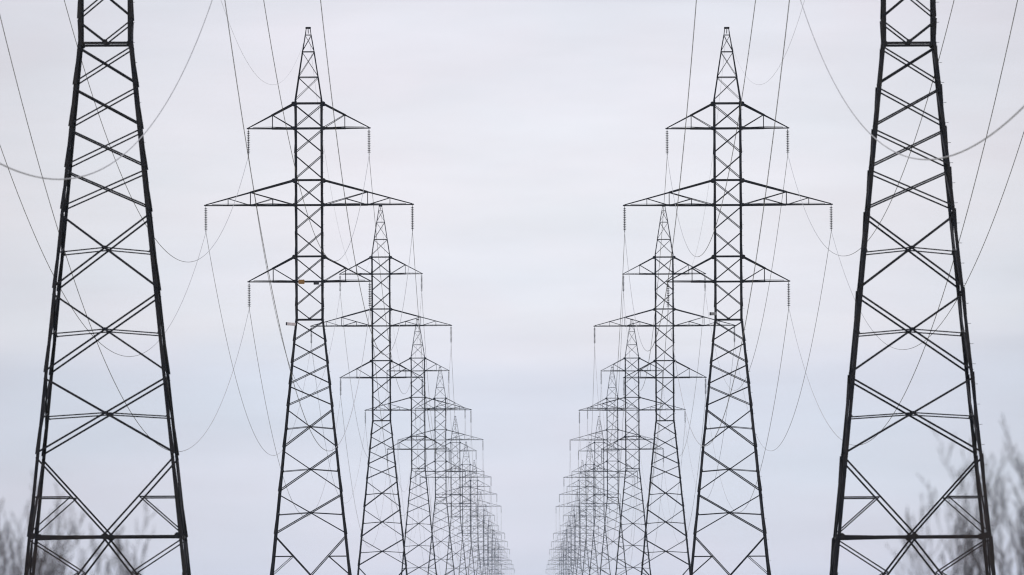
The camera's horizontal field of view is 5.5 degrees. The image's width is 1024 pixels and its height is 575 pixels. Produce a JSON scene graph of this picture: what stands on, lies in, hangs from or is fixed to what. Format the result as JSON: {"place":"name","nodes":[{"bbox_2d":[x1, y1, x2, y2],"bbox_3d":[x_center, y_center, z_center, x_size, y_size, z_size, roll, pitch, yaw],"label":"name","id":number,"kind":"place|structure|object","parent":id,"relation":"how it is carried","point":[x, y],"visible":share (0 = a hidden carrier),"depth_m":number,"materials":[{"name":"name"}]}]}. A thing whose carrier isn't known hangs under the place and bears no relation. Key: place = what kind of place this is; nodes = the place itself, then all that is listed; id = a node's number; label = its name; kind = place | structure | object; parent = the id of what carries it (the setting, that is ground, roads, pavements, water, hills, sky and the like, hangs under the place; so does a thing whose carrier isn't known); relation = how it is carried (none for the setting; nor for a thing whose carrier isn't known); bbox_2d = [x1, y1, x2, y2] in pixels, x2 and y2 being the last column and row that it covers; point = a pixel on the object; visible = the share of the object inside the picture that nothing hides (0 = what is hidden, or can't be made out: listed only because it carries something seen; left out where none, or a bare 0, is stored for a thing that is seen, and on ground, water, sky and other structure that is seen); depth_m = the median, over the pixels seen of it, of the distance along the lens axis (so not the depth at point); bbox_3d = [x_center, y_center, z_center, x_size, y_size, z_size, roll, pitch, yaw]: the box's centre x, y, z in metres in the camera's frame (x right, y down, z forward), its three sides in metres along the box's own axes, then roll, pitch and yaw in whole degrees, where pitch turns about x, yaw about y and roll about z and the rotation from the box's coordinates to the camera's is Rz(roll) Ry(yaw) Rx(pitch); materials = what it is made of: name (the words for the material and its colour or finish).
{"place":"outdoors","nodes":[
{"label":"outdoors","id":0,"kind":"place"},
{"bbox_2d":[0,0,1023,574],"label":"sky","id":1,"kind":"structure","parent":0,"point":[518,134],"materials":[{"name":"grey"}]},
{"bbox_3d":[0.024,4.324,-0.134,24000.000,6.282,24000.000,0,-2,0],"label":"ground","id":2,"kind":"structure","parent":0,"visible":0},
{"bbox_2d":[0,470,78,574],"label":"bare tree","id":3,"kind":"object","parent":2,"relation":"on","point":[36,554],"visible":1,"depth_m":124.80,"materials":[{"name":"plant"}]},
{"bbox_2d":[33,496,157,574],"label":"bare tree","id":4,"kind":"object","parent":2,"relation":"on","point":[117,545],"visible":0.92,"depth_m":128.06,"materials":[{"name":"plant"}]},
{"bbox_2d":[24,0,190,574],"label":"lattice pylon","id":5,"kind":"object","parent":2,"relation":"on","point":[181,534],"visible":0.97,"depth_m":437.44,"materials":[{"name":"metal"}]},
{"bbox_2d":[0,16,467,574],"bbox_3d":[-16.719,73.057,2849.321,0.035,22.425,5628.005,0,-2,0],"label":"conductor wire","id":6,"kind":"object","parent":5,"relation":"hanging from","point":[240,344],"visible":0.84,"depth_m":736.13,"materials":[{"name":"metal"}]},
{"bbox_2d":[221,1,491,550],"bbox_3d":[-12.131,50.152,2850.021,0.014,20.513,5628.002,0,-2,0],"label":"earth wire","id":7,"kind":"object","parent":5,"relation":"attached to","point":[340,236],"visible":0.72,"depth_m":1087.88,"materials":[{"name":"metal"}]},
{"bbox_2d":[204,27,413,574],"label":"lattice pylon","id":8,"kind":"object","parent":2,"relation":"on","point":[295,128],"visible":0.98,"depth_m":840.02,"materials":[{"name":"metal"}]},
{"bbox_2d":[310,205,451,574],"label":"lattice pylon","id":9,"kind":"object","parent":2,"relation":"on","point":[390,309],"visible":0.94,"depth_m":1241.80,"materials":[{"name":"metal"}]},
{"bbox_2d":[0,146,475,573],"bbox_3d":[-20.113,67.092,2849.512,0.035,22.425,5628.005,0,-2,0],"label":"conductor wire","id":10,"kind":"object","parent":9,"relation":"hanging from","point":[231,361],"visible":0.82,"depth_m":884.65,"materials":[{"name":"metal"}]},
{"bbox_2d":[0,1,501,574],"bbox_3d":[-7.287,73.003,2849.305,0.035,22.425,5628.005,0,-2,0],"label":"conductor wire","id":11,"kind":"object","parent":9,"relation":"hanging from","point":[268,271],"visible":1,"depth_m":501.24,"materials":[{"name":"metal"}]},
{"bbox_2d":[64,0,486,571],"bbox_3d":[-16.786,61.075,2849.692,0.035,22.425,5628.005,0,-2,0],"label":"conductor wire","id":12,"kind":"object","parent":9,"relation":"hanging from","point":[268,278],"visible":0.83,"depth_m":881.60,"materials":[{"name":"metal"}]},
{"bbox_2d":[263,0,506,574],"bbox_3d":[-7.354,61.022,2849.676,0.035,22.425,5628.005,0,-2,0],"label":"conductor wire","id":13,"kind":"object","parent":9,"relation":"hanging from","point":[381,285],"visible":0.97,"depth_m":894.77,"materials":[{"name":"metal"}]},
{"bbox_2d":[320,0,511,574],"bbox_3d":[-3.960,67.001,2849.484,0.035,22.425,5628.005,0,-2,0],"label":"conductor wire","id":14,"kind":"object","parent":9,"relation":"hanging from","point":[401,316],"visible":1,"depth_m":846.19,"materials":[{"name":"metal"}]},
{"bbox_2d":[364,319,471,574],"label":"lattice pylon","id":15,"kind":"object","parent":2,"relation":"on","point":[411,449],"visible":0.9,"depth_m":1643.52,"materials":[{"name":"metal"}]},
{"bbox_2d":[397,367,483,574],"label":"lattice pylon","id":16,"kind":"object","parent":2,"relation":"on","point":[435,429],"visible":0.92,"depth_m":2045.36,"materials":[{"name":"metal"}]},
{"bbox_2d":[419,416,491,574],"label":"lattice pylon","id":17,"kind":"object","parent":2,"relation":"on","point":[451,477],"visible":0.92,"depth_m":2447.16,"materials":[{"name":"metal"}]},
{"bbox_2d":[436,442,494,574],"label":"lattice pylon","id":18,"kind":"object","parent":2,"relation":"on","point":[462,464],"visible":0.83,"depth_m":2848.91,"materials":[{"name":"metal"}]},
{"bbox_2d":[452,460,501,574],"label":"lattice pylon","id":19,"kind":"object","parent":2,"relation":"on","point":[477,486],"visible":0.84,"depth_m":3250.86,"materials":[{"name":"metal"}]},
{"bbox_2d":[457,492,504,574],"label":"lattice pylon","id":20,"kind":"object","parent":2,"relation":"on","point":[480,533],"visible":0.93,"depth_m":3652.55,"materials":[{"name":"metal"}]},
{"bbox_2d":[464,507,507,574],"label":"lattice pylon","id":21,"kind":"object","parent":2,"relation":"on","point":[488,552],"visible":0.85,"depth_m":4054.32,"materials":[{"name":"metal"}]},
{"bbox_2d":[474,516,509,574],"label":"lattice pylon","id":22,"kind":"object","parent":2,"relation":"on","point":[492,548],"visible":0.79,"depth_m":4456.06,"materials":[{"name":"metal"}]},
{"bbox_2d":[475,533,511,574],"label":"lattice pylon","id":23,"kind":"object","parent":2,"relation":"on","point":[496,560],"visible":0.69,"depth_m":4857.84,"materials":[{"name":"metal"}]},
{"bbox_2d":[481,538,512,574],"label":"lattice pylon","id":24,"kind":"object","parent":2,"relation":"on","point":[495,559],"visible":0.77,"depth_m":5259.62,"materials":[{"name":"metal"}]},
{"bbox_2d":[548,543,574,574],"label":"lattice pylon","id":25,"kind":"object","parent":2,"relation":"on","point":[559,565],"visible":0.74,"depth_m":5661.50,"materials":[{"name":"metal"}]},
{"bbox_2d":[547,539,579,574],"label":"lattice pylon","id":26,"kind":"object","parent":2,"relation":"on","point":[562,563],"visible":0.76,"depth_m":5259.52,"materials":[{"name":"metal"}]},
{"bbox_2d":[548,530,582,574],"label":"lattice pylon","id":27,"kind":"object","parent":2,"relation":"on","point":[567,560],"visible":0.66,"depth_m":4857.83,"materials":[{"name":"metal"}]},
{"bbox_2d":[549,516,588,574],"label":"lattice pylon","id":28,"kind":"object","parent":2,"relation":"on","point":[566,549],"visible":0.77,"depth_m":4456.05,"materials":[{"name":"metal"}]},
{"bbox_2d":[551,508,594,574],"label":"lattice pylon","id":29,"kind":"object","parent":2,"relation":"on","point":[571,543],"visible":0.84,"depth_m":4054.25,"materials":[{"name":"metal"}]},
{"bbox_2d":[553,492,595,573],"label":"lattice pylon","id":30,"kind":"object","parent":2,"relation":"on","point":[574,533],"visible":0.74,"depth_m":3652.43,"materials":[{"name":"metal"}]},
{"bbox_2d":[560,460,609,574],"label":"lattice pylon","id":31,"kind":"object","parent":2,"relation":"on","point":[579,506],"visible":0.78,"depth_m":3250.73,"materials":[{"name":"metal"}]},
{"bbox_2d":[559,442,620,574],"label":"lattice pylon","id":32,"kind":"object","parent":2,"relation":"on","point":[593,509],"visible":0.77,"depth_m":2848.87,"materials":[{"name":"metal"}]},
{"bbox_2d":[563,416,634,574],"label":"lattice pylon","id":33,"kind":"object","parent":2,"relation":"on","point":[594,442],"visible":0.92,"depth_m":2447.09,"materials":[{"name":"metal"}]},
{"bbox_2d":[569,367,655,574],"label":"lattice pylon","id":34,"kind":"object","parent":2,"relation":"on","point":[617,471],"visible":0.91,"depth_m":2045.28,"materials":[{"name":"metal"}]},
{"bbox_2d":[579,319,685,574],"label":"lattice pylon","id":35,"kind":"object","parent":2,"relation":"on","point":[638,449],"visible":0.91,"depth_m":1643.45,"materials":[{"name":"metal"}]},
{"bbox_2d":[593,206,735,574],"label":"lattice pylon","id":36,"kind":"object","parent":2,"relation":"on","point":[673,309],"visible":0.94,"depth_m":1241.73,"materials":[{"name":"metal"}]},
{"bbox_2d":[623,27,832,574],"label":"lattice pylon","id":37,"kind":"object","parent":2,"relation":"on","point":[740,128],"visible":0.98,"depth_m":839.96,"materials":[{"name":"metal"}]},
{"bbox_2d":[829,0,995,574],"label":"lattice pylon","id":38,"kind":"object","parent":2,"relation":"on","point":[838,535],"visible":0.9,"depth_m":437.35,"materials":[{"name":"metal"}]},
{"bbox_2d":[549,0,696,574],"bbox_3d":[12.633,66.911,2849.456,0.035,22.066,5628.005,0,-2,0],"label":"conductor wire","id":39,"kind":"object","parent":38,"relation":"hanging from","point":[633,307],"visible":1,"depth_m":824.77,"materials":[{"name":"metal"}]},
{"bbox_2d":[552,0,755,572],"bbox_3d":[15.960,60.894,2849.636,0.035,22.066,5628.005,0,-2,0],"label":"conductor wire","id":40,"kind":"object","parent":38,"relation":"hanging from","point":[657,284],"visible":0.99,"depth_m":887.25,"materials":[{"name":"metal"}]},
{"bbox_2d":[563,0,804,548],"bbox_3d":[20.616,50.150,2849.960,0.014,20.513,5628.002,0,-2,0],"label":"earth wire","id":41,"kind":"object","parent":38,"relation":"attached to","point":[669,241],"visible":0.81,"depth_m":973.03,"materials":[{"name":"metal"}]},
{"bbox_2d":[576,1,953,573],"bbox_3d":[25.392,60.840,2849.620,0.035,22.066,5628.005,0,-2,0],"label":"conductor wire","id":42,"kind":"object","parent":38,"relation":"hanging from","point":[772,265],"visible":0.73,"depth_m":869.58,"materials":[{"name":"metal"}]},
{"bbox_2d":[560,0,1023,574],"bbox_3d":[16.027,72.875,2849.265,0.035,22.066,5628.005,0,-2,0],"label":"conductor wire","id":43,"kind":"object","parent":38,"relation":"hanging from","point":[756,258],"visible":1,"depth_m":491.65,"materials":[{"name":"metal"}]},
{"bbox_2d":[580,0,1017,574],"bbox_3d":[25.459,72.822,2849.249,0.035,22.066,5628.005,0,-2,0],"label":"conductor wire","id":44,"kind":"object","parent":38,"relation":"hanging from","point":[796,340],"visible":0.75,"depth_m":631.32,"materials":[{"name":"metal"}]},
{"bbox_2d":[588,132,1023,571],"bbox_3d":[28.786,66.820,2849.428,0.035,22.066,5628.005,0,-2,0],"label":"conductor wire","id":45,"kind":"object","parent":38,"relation":"hanging from","point":[811,345],"visible":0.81,"depth_m":872.84,"materials":[{"name":"metal"}]},
{"bbox_2d":[885,421,1023,574],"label":"bare tree","id":46,"kind":"object","parent":2,"relation":"on","point":[966,569],"visible":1,"depth_m":121.74,"materials":[{"name":"grey plant"}]},
{"bbox_2d":[917,412,1023,574],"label":"bare tree","id":47,"kind":"object","parent":2,"relation":"on","point":[1021,557],"visible":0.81,"depth_m":124.78,"materials":[{"name":"grey plant"}]}
]}

